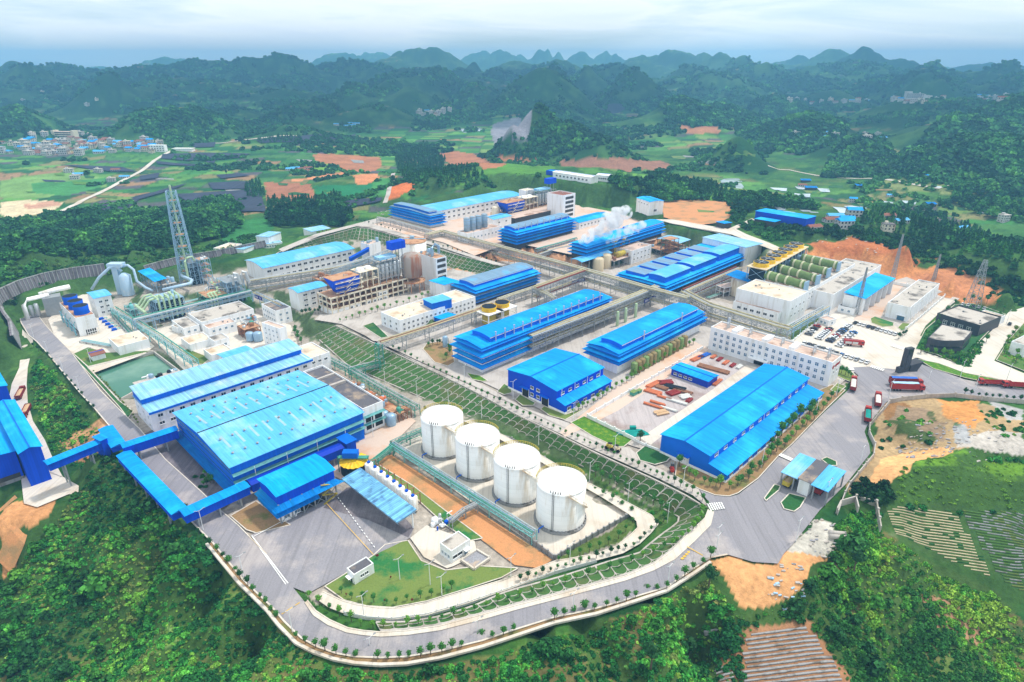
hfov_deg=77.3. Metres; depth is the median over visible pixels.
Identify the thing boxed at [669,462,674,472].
forklift
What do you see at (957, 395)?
road wall
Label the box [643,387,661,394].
steel pile
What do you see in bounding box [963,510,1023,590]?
crop rows
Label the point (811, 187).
farm shed
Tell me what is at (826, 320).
guard house
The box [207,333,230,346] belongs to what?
filter house
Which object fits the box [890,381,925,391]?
truck
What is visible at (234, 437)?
warehouse
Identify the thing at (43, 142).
village house
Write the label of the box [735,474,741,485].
tree
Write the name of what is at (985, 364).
office road
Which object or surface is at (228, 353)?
filter house
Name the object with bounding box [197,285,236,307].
evaporator
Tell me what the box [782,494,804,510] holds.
island verge
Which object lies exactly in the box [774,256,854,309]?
kiln hall
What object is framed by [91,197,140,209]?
shade net
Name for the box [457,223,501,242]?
silo house
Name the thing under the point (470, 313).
pipe bridge
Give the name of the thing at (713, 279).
pipe bridge
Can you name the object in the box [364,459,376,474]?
dosing tank
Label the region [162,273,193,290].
flue duct
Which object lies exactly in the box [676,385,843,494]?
shed border
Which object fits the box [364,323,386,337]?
tall grass strip
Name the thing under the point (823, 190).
paddy water
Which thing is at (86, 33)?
sky
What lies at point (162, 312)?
pipe bridge
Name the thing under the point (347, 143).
woodland
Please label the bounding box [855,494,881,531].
road wall
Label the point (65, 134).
school block
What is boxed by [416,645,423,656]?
street tree
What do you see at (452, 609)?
street tree
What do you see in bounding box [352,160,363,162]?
field plot
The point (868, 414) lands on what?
truck
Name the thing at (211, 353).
filter house
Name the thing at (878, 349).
car park
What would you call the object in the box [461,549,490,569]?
settling pit
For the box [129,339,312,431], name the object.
workshop
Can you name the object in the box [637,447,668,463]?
oval plot
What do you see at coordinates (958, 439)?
rubble
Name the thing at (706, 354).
steel pile
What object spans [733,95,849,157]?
hill woodland
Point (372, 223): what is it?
back road
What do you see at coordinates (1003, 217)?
village house
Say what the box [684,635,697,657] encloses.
tree
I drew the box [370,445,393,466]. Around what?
pipe bridge
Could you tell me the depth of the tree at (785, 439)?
255.24 m
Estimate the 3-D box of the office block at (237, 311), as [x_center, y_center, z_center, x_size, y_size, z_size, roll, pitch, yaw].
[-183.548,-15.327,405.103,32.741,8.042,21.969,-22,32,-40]
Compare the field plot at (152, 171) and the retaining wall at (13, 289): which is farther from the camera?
the field plot at (152, 171)
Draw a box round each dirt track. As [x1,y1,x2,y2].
[0,495,32,570]
[383,173,394,202]
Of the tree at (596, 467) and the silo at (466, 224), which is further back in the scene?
the silo at (466, 224)
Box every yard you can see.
[21,472,78,506]
[137,306,297,369]
[144,430,226,508]
[251,489,413,591]
[328,370,414,478]
[602,356,752,445]
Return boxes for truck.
[14,385,25,399]
[21,403,31,417]
[782,475,796,487]
[814,487,823,495]
[850,375,856,390]
[864,405,871,422]
[874,391,881,406]
[888,376,923,383]
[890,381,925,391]
[977,377,1013,384]
[1001,380,1023,387]
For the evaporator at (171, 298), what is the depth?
400.98 m
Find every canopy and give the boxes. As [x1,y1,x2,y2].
[138,268,167,291]
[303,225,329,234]
[341,468,416,527]
[571,250,612,268]
[656,235,690,250]
[779,453,845,504]
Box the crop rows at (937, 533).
[887,506,989,575]
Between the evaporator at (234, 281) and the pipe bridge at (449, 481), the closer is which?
the pipe bridge at (449, 481)
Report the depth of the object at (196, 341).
367.41 m
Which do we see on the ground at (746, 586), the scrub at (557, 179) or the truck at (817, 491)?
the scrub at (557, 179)
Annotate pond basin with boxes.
[87,351,177,399]
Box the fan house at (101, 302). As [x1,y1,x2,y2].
[86,289,113,317]
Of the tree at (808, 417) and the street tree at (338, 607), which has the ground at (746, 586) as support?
the street tree at (338, 607)
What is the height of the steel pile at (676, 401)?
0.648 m
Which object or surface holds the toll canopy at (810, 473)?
on the road at (755, 527)
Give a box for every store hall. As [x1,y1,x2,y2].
[810,258,880,310]
[884,279,939,321]
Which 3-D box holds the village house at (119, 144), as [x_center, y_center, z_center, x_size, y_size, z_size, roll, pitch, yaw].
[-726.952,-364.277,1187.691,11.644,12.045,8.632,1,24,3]
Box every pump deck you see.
[132,373,162,384]
[155,368,179,377]
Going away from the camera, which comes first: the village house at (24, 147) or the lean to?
the lean to
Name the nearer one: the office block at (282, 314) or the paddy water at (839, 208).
the office block at (282, 314)
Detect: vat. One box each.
[386,412,396,426]
[442,335,448,347]
[592,257,603,271]
[601,253,611,268]
[630,361,637,374]
[635,359,641,372]
[639,357,645,370]
[643,355,649,368]
[647,353,652,366]
[651,351,656,364]
[654,349,660,361]
[658,347,664,359]
[662,345,668,357]
[666,343,672,355]
[670,341,676,353]
[674,339,679,351]
[678,337,683,348]
[682,335,687,346]
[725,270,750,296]
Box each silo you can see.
[400,252,424,293]
[463,217,469,231]
[469,216,475,229]
[475,215,481,228]
[481,213,487,227]
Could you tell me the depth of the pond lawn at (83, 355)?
356.09 m
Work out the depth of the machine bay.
404.05 m
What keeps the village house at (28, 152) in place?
on the ground at (746, 586)
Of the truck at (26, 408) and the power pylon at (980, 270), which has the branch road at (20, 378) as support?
the truck at (26, 408)
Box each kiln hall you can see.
[732,300,781,322]
[735,279,808,324]
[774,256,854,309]
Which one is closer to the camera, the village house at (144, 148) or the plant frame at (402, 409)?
the plant frame at (402, 409)
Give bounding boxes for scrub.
[0,233,258,304]
[0,458,758,681]
[29,359,89,450]
[62,430,116,468]
[459,173,616,209]
[615,492,666,523]
[755,511,1023,681]
[835,509,883,549]
[849,476,897,505]
[878,408,933,449]
[906,502,996,515]
[979,407,1023,437]
[986,290,1023,305]
[987,455,1023,463]
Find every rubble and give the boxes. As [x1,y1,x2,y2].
[767,573,811,610]
[779,563,803,571]
[800,517,836,558]
[895,433,951,457]
[908,418,1013,461]
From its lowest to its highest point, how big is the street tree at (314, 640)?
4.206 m
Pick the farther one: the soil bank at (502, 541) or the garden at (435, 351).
the garden at (435, 351)
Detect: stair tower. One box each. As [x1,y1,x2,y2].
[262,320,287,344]
[417,243,446,285]
[547,190,575,216]
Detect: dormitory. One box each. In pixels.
[553,170,597,183]
[596,173,611,181]
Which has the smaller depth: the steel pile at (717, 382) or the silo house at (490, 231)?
the steel pile at (717, 382)
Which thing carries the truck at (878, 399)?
on the road at (755, 527)
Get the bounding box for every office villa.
[926,324,971,352]
[934,305,1001,335]
[982,310,1005,323]
[1008,335,1023,357]
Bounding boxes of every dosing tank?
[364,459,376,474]
[371,464,382,479]
[377,468,388,484]
[383,473,395,488]
[389,478,401,493]
[396,482,407,497]
[402,487,413,502]
[408,492,420,510]
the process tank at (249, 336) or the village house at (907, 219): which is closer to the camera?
the process tank at (249, 336)
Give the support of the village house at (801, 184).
on the ground at (746, 586)
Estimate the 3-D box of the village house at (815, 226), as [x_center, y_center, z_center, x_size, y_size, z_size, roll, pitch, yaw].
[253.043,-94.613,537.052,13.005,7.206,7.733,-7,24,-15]
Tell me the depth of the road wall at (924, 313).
392.31 m
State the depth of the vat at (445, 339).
346.50 m
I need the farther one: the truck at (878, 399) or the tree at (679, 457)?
the truck at (878, 399)
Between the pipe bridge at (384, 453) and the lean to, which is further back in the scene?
the lean to
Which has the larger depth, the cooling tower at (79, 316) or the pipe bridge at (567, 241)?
the pipe bridge at (567, 241)
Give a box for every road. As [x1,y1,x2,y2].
[10,329,62,476]
[21,314,726,656]
[60,151,169,210]
[222,135,296,142]
[279,218,504,264]
[315,299,708,507]
[319,420,655,616]
[560,341,707,436]
[657,218,778,249]
[693,364,1023,563]
[768,165,948,188]
[896,298,1023,381]
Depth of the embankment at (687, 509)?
198.39 m
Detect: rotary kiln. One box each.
[764,270,809,289]
[776,264,820,284]
[787,259,831,277]
[796,254,841,271]
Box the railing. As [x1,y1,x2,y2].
[343,560,596,620]
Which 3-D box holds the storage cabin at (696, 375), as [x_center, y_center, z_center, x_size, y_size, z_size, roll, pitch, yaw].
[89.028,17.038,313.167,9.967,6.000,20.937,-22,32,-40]
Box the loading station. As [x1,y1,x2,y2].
[255,454,343,523]
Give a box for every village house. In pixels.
[0,146,5,153]
[6,140,13,145]
[13,141,21,147]
[18,138,27,144]
[20,144,31,152]
[22,141,31,146]
[22,149,34,154]
[26,136,36,141]
[40,130,48,137]
[41,140,50,144]
[41,149,51,155]
[46,143,55,148]
[49,149,56,154]
[56,146,67,154]
[60,138,70,142]
[61,142,70,146]
[63,167,73,172]
[69,173,80,179]
[73,147,84,155]
[88,135,97,139]
[88,143,96,148]
[93,150,105,153]
[93,167,103,172]
[97,139,106,143]
[106,137,114,143]
[106,176,115,181]
[107,148,116,152]
[110,168,120,171]
[116,141,122,146]
[118,175,129,178]
[123,139,130,144]
[124,146,133,151]
[134,147,141,151]
[136,139,144,142]
[139,135,148,141]
[140,146,148,151]
[145,138,153,142]
[147,148,154,152]
[798,183,806,186]
[806,224,823,229]
[822,216,838,222]
[826,213,844,216]
[834,217,854,229]
[839,215,855,218]
[845,207,863,216]
[848,197,857,202]
[880,221,896,232]
[884,213,896,217]
[893,217,909,223]
[909,98,917,103]
[996,96,1007,100]
[997,212,1010,222]
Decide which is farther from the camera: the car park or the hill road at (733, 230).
the hill road at (733, 230)
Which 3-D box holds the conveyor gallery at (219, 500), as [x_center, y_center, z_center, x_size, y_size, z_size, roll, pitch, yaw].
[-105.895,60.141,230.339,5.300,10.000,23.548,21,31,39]
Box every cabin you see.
[213,243,241,249]
[236,245,253,252]
[256,231,281,242]
[263,240,281,247]
[423,294,451,309]
[546,169,555,175]
[670,362,718,387]
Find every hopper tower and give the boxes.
[361,237,381,259]
[519,188,534,204]
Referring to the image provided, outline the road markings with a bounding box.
[252,344,904,613]
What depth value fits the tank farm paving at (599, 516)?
233.07 m
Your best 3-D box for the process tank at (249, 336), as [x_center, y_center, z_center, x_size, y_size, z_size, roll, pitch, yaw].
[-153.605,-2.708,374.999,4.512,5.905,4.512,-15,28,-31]
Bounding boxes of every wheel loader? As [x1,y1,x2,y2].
[604,442,617,452]
[606,444,620,452]
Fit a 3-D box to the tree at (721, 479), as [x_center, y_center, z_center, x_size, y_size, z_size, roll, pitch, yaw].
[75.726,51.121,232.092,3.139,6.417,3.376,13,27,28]
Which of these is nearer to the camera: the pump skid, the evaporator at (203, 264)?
the pump skid
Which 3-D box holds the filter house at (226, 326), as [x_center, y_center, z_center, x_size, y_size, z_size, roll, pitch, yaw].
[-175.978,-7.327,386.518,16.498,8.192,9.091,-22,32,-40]
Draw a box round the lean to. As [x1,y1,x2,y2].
[434,312,455,324]
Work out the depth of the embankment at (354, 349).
304.31 m
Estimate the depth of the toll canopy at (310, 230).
569.37 m
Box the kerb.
[20,303,1023,666]
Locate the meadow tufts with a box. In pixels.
[896,453,1023,512]
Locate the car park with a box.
[795,313,922,368]
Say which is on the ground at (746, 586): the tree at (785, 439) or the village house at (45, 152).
the village house at (45, 152)
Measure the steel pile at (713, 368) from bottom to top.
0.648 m
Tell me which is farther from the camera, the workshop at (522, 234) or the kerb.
the workshop at (522, 234)
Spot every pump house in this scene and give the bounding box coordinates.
[440,531,471,562]
[636,196,663,215]
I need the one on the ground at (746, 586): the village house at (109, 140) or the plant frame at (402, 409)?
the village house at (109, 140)
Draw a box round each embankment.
[276,228,367,253]
[316,325,685,512]
[368,228,502,272]
[376,495,703,630]
[660,220,730,235]
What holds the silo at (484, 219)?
on the silo house at (490, 231)
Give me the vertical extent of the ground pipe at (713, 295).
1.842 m
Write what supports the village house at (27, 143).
on the ground at (746, 586)
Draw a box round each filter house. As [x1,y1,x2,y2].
[171,324,179,332]
[203,318,237,335]
[203,343,230,361]
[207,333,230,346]
[217,345,251,358]
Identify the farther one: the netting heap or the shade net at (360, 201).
the shade net at (360, 201)
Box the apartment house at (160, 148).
[148,144,167,151]
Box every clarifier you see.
[109,330,150,354]
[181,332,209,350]
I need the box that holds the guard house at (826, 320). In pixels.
[818,315,836,325]
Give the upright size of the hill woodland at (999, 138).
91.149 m
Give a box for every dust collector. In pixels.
[21,284,70,319]
[90,262,153,295]
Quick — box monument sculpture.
[895,346,922,372]
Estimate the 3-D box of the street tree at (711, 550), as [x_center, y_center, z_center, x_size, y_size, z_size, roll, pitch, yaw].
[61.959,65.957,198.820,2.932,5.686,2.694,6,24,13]
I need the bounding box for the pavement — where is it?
[306,510,712,635]
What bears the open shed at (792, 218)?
on the ground at (746, 586)
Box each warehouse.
[172,370,373,489]
[507,348,611,414]
[660,364,823,482]
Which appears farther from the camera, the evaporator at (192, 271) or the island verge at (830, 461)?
the evaporator at (192, 271)
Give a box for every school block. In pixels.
[50,130,78,138]
[904,91,932,99]
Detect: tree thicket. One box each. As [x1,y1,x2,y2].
[0,455,185,681]
[299,610,717,681]
[788,531,894,678]
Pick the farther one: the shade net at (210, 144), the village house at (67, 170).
the shade net at (210, 144)
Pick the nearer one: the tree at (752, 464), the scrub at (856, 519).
the scrub at (856, 519)
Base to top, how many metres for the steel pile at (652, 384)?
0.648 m
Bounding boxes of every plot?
[42,179,65,181]
[72,181,87,184]
[95,195,117,197]
[140,170,161,172]
[288,192,308,194]
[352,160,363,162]
[468,373,486,380]
[498,384,510,393]
[516,395,533,404]
[542,406,581,418]
[572,417,631,445]
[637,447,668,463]
[672,156,685,158]
[697,209,713,211]
[705,140,722,141]
[734,150,755,156]
[804,190,822,192]
[829,185,842,187]
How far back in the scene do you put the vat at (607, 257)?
478.59 m
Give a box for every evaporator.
[124,302,142,316]
[134,289,187,322]
[156,276,178,291]
[182,256,204,285]
[194,255,213,284]
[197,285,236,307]
[207,277,220,289]
[216,271,250,302]
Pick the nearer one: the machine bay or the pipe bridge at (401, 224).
the machine bay
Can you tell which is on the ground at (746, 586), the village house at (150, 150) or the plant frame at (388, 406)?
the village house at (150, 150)
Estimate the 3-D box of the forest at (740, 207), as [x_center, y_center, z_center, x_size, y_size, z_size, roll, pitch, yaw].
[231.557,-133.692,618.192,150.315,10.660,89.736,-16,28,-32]
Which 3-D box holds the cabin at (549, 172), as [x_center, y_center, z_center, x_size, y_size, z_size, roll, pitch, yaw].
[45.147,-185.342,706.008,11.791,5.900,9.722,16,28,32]
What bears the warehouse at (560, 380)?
on the shed apron
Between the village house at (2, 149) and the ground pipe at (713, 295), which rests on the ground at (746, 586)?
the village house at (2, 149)
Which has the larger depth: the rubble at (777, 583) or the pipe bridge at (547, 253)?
the pipe bridge at (547, 253)
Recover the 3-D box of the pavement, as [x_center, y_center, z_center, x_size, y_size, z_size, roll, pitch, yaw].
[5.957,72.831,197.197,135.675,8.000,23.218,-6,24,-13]
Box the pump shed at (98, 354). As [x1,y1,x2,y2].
[87,349,105,360]
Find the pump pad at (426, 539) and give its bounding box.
[411,525,475,567]
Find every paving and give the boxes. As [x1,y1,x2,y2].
[48,294,153,372]
[323,487,412,536]
[399,433,625,553]
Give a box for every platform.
[237,318,260,338]
[611,250,629,267]
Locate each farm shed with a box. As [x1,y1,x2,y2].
[171,148,194,151]
[800,179,810,182]
[805,186,817,189]
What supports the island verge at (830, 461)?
on the road at (755, 527)
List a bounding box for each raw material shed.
[0,373,10,400]
[0,399,51,485]
[0,421,23,486]
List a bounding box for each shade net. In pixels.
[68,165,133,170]
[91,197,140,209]
[131,183,185,198]
[140,173,158,179]
[156,161,194,165]
[161,152,249,159]
[178,189,265,210]
[194,142,215,146]
[209,181,249,188]
[217,173,246,177]
[257,134,355,142]
[342,197,381,206]
[601,103,624,112]
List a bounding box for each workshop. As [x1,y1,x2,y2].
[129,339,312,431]
[246,242,354,281]
[288,281,327,310]
[381,289,475,332]
[388,202,446,227]
[420,191,518,220]
[429,276,458,294]
[449,289,612,372]
[451,262,540,303]
[488,213,511,227]
[497,213,576,248]
[567,219,665,260]
[573,212,610,228]
[582,303,707,373]
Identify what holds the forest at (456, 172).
on the ground at (746, 586)
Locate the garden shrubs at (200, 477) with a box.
[193,470,213,488]
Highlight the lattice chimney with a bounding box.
[165,185,197,283]
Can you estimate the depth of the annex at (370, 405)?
289.68 m
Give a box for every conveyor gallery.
[43,440,102,485]
[98,425,124,452]
[116,450,185,523]
[120,426,178,459]
[179,481,250,526]
[247,443,344,491]
[348,247,368,262]
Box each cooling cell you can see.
[473,303,503,323]
[495,299,516,319]
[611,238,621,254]
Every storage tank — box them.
[399,235,426,267]
[420,402,462,460]
[455,420,499,482]
[492,206,502,214]
[492,440,540,507]
[534,463,587,535]
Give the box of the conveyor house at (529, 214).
[509,206,550,223]
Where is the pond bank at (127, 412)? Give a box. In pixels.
[74,355,130,416]
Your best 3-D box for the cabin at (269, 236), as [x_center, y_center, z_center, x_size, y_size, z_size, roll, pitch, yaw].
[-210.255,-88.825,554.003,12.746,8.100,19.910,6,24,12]
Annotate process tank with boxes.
[245,331,253,341]
[253,331,262,341]
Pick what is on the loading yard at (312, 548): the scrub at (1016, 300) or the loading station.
the loading station
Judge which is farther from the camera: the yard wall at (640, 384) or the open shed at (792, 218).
the open shed at (792, 218)
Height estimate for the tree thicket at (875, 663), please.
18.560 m
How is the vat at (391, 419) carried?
on the process yard at (370, 445)
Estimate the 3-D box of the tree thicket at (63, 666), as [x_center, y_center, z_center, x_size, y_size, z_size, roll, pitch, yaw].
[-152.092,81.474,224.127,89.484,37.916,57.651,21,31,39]
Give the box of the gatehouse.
[345,557,374,583]
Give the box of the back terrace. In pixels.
[375,205,656,254]
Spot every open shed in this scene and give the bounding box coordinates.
[716,220,732,228]
[754,208,815,226]
[754,217,780,226]
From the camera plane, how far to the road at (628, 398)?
307.55 m
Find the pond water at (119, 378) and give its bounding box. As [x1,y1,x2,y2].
[95,356,172,396]
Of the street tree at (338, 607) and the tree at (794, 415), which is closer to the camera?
the street tree at (338, 607)
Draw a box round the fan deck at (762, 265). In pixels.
[746,241,807,281]
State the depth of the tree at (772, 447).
249.80 m
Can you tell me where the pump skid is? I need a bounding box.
[430,510,451,530]
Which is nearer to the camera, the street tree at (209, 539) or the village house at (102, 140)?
the street tree at (209, 539)
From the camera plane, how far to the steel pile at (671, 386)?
303.86 m
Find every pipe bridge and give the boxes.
[110,306,198,366]
[132,289,253,330]
[246,256,375,294]
[251,291,285,306]
[330,356,420,417]
[331,249,392,274]
[348,360,381,379]
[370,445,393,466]
[374,342,384,368]
[376,216,434,234]
[377,302,494,355]
[389,441,536,545]
[390,427,421,453]
[424,230,690,306]
[448,502,477,530]
[496,286,536,303]
[527,284,659,351]
[531,268,588,305]
[532,288,557,304]
[534,237,577,254]
[538,245,569,256]
[678,290,792,339]
[681,266,741,299]
[683,298,707,325]
[779,305,829,337]
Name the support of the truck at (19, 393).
on the branch road at (20, 378)
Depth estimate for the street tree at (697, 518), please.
212.62 m
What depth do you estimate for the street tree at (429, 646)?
172.00 m
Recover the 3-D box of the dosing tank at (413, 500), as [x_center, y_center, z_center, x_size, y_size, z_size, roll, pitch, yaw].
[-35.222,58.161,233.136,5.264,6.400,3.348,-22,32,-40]
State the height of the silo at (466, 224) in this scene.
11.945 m
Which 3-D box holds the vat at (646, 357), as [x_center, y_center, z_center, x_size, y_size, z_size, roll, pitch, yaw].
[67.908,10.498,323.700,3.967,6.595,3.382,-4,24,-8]
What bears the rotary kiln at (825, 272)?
on the kiln hall at (846, 267)
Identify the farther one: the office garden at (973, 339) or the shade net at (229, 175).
the shade net at (229, 175)
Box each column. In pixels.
[616,311,619,325]
[624,308,627,322]
[634,303,637,317]
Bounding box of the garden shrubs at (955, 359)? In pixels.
[918,325,983,366]
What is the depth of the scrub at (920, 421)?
262.35 m
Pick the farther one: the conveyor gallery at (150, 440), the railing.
the conveyor gallery at (150, 440)
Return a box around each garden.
[424,342,453,364]
[916,304,1004,356]
[997,324,1023,369]
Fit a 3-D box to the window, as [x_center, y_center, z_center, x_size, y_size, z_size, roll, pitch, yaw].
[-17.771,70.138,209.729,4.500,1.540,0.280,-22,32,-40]
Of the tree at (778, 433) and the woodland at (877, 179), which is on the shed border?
the tree at (778, 433)
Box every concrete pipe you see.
[828,530,846,534]
[829,534,846,538]
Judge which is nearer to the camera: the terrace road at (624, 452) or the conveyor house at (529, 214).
the terrace road at (624, 452)
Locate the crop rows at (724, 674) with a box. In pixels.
[715,666,734,681]
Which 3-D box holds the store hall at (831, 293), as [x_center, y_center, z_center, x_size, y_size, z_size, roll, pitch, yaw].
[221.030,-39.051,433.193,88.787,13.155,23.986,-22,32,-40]
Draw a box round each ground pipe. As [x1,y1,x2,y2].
[79,339,110,346]
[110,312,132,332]
[138,298,199,315]
[705,292,727,299]
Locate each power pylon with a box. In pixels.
[855,267,867,313]
[890,234,903,280]
[931,254,940,280]
[963,259,987,306]
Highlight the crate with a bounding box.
[630,389,637,395]
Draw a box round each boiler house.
[317,238,408,313]
[490,177,555,214]
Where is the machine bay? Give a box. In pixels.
[842,272,895,314]
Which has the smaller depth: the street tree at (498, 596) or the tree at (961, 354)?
the street tree at (498, 596)
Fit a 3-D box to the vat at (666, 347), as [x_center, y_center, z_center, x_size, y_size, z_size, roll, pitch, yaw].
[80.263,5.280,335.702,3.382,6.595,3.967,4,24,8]
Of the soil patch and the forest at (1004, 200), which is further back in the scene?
the forest at (1004, 200)
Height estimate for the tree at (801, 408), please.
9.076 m
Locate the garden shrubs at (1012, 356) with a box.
[1000,336,1023,365]
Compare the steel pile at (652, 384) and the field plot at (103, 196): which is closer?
the steel pile at (652, 384)
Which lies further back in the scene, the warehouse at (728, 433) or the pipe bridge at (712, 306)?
the pipe bridge at (712, 306)
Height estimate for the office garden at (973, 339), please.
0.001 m
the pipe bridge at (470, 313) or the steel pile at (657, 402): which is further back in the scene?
the pipe bridge at (470, 313)
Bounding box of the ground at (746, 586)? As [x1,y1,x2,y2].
[0,46,1023,681]
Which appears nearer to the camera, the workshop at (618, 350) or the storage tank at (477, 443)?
the storage tank at (477, 443)
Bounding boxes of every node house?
[92,433,110,455]
[336,433,356,448]
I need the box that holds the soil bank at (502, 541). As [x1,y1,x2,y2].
[369,455,551,567]
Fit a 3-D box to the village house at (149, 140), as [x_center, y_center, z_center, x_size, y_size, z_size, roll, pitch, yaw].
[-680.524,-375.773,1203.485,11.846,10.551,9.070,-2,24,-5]
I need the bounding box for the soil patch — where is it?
[232,502,288,531]
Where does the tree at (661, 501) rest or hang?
on the ground at (746, 586)
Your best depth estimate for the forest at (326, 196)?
714.58 m
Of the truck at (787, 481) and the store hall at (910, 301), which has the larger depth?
the store hall at (910, 301)
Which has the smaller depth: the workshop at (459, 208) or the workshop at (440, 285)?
the workshop at (440, 285)
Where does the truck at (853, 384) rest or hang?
on the road at (755, 527)
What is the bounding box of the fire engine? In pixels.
[843,338,864,346]
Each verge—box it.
[210,542,709,661]
[765,485,778,498]
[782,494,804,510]
[823,458,835,464]
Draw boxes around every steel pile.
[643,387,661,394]
[643,401,662,408]
[645,380,661,387]
[650,399,665,405]
[654,409,669,415]
[655,384,668,390]
[660,379,673,384]
[660,405,677,411]
[664,383,686,390]
[665,389,680,395]
[665,397,687,405]
[672,387,692,394]
[678,393,691,399]
[689,354,703,361]
[697,352,710,358]
[697,363,729,374]
[712,378,722,385]
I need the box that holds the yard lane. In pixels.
[641,365,756,444]
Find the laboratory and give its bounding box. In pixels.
[172,316,200,335]
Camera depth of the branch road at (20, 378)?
328.27 m
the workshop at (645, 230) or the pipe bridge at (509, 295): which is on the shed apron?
the pipe bridge at (509, 295)
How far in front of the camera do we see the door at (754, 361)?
327.21 m
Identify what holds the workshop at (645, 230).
on the back terrace
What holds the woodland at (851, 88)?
on the ground at (746, 586)
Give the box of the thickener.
[337,449,368,476]
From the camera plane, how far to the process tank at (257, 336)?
373.19 m
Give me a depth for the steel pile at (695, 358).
332.63 m
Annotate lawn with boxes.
[74,348,147,365]
[185,349,207,363]
[326,541,515,606]
[778,315,820,339]
[831,383,844,391]
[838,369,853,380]
[871,317,892,326]
[898,323,908,329]
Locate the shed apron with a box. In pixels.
[329,259,959,448]
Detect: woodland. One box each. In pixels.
[0,52,1023,116]
[0,73,1023,174]
[0,98,37,137]
[0,104,1023,280]
[136,104,235,138]
[526,99,629,157]
[619,91,741,127]
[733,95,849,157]
[819,132,904,177]
[898,95,1023,196]
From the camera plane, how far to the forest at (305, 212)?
629.88 m
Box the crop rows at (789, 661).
[742,626,841,681]
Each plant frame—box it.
[240,315,259,327]
[312,269,328,288]
[352,381,401,419]
[395,405,411,421]
[651,243,684,254]
[660,236,678,255]
[715,282,731,296]
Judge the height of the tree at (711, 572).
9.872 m
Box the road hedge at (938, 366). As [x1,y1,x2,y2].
[921,360,1023,388]
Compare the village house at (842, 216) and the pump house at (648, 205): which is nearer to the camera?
the village house at (842, 216)
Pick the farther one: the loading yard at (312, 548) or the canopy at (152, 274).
the canopy at (152, 274)
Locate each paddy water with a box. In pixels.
[721,178,741,182]
[736,183,743,188]
[818,188,829,191]
[834,207,845,209]
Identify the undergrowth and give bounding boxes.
[35,369,100,464]
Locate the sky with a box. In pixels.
[0,0,1023,68]
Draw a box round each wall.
[0,263,106,304]
[0,298,21,348]
[143,240,266,270]
[391,441,553,559]
[465,422,631,510]
[554,513,629,559]
[587,346,703,415]
[587,414,633,439]
[634,437,659,450]
[704,629,718,635]
[792,320,817,340]
[836,496,859,513]
[837,392,1023,514]
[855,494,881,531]
[893,281,941,292]
[905,294,945,329]
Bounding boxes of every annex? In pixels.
[300,342,331,369]
[303,365,386,433]
[837,302,856,314]
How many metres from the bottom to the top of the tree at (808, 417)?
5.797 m
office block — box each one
[188,301,254,331]
[261,300,292,323]
[616,241,651,263]
[708,317,841,386]
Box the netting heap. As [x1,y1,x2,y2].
[616,425,649,436]
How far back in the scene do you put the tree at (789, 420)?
267.50 m
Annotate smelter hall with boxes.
[615,243,745,297]
[702,233,762,265]
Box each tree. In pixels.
[205,537,212,545]
[213,543,219,551]
[224,555,231,560]
[235,569,242,579]
[243,575,249,583]
[272,610,279,616]
[311,637,318,646]
[315,595,321,605]
[319,636,328,650]
[331,643,337,654]
[336,604,341,616]
[342,647,347,656]
[346,609,353,621]
[352,648,357,655]
[373,649,380,658]
[404,615,409,623]
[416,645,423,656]
[426,642,434,654]
[437,641,445,652]
[447,638,455,649]
[448,580,454,588]
[449,606,456,615]
[494,592,501,602]
[500,625,506,635]
[550,607,559,619]
[561,607,567,613]
[580,598,589,607]
[592,464,599,476]
[623,589,631,600]
[637,430,644,440]
[645,641,661,669]
[658,498,663,508]
[664,501,671,510]
[676,454,684,466]
[681,565,688,576]
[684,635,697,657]
[691,469,698,480]
[691,520,696,528]
[694,515,700,524]
[698,510,704,520]
[699,503,706,510]
[705,563,719,588]
[707,545,716,559]
[717,474,725,486]
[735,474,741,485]
[745,467,753,479]
[747,461,756,467]
[765,448,771,457]
[768,442,775,455]
[774,430,781,439]
[774,438,782,451]
[777,421,787,435]
[783,436,788,447]
[785,417,792,429]
[790,411,797,425]
[796,403,805,419]
[804,415,810,424]
[806,404,814,414]
[809,398,817,411]
[812,409,818,418]
[848,547,866,571]
[957,350,964,359]
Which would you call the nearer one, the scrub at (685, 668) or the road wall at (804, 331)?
the scrub at (685, 668)
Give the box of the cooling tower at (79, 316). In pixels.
[59,293,99,336]
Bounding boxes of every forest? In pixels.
[0,194,244,260]
[244,177,265,196]
[257,132,302,143]
[264,199,354,225]
[267,193,337,207]
[322,188,340,199]
[394,140,445,182]
[435,162,483,186]
[514,148,539,160]
[607,169,710,200]
[654,168,755,201]
[723,189,821,224]
[740,219,1023,296]
[855,203,1023,269]
[947,178,1023,221]
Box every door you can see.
[345,574,352,582]
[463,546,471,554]
[519,385,528,397]
[539,394,548,406]
[676,452,689,464]
[753,360,763,365]
[896,314,905,320]
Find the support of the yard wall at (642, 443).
on the ground at (746, 586)
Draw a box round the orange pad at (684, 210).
[663,199,730,223]
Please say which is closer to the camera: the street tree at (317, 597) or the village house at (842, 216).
the street tree at (317, 597)

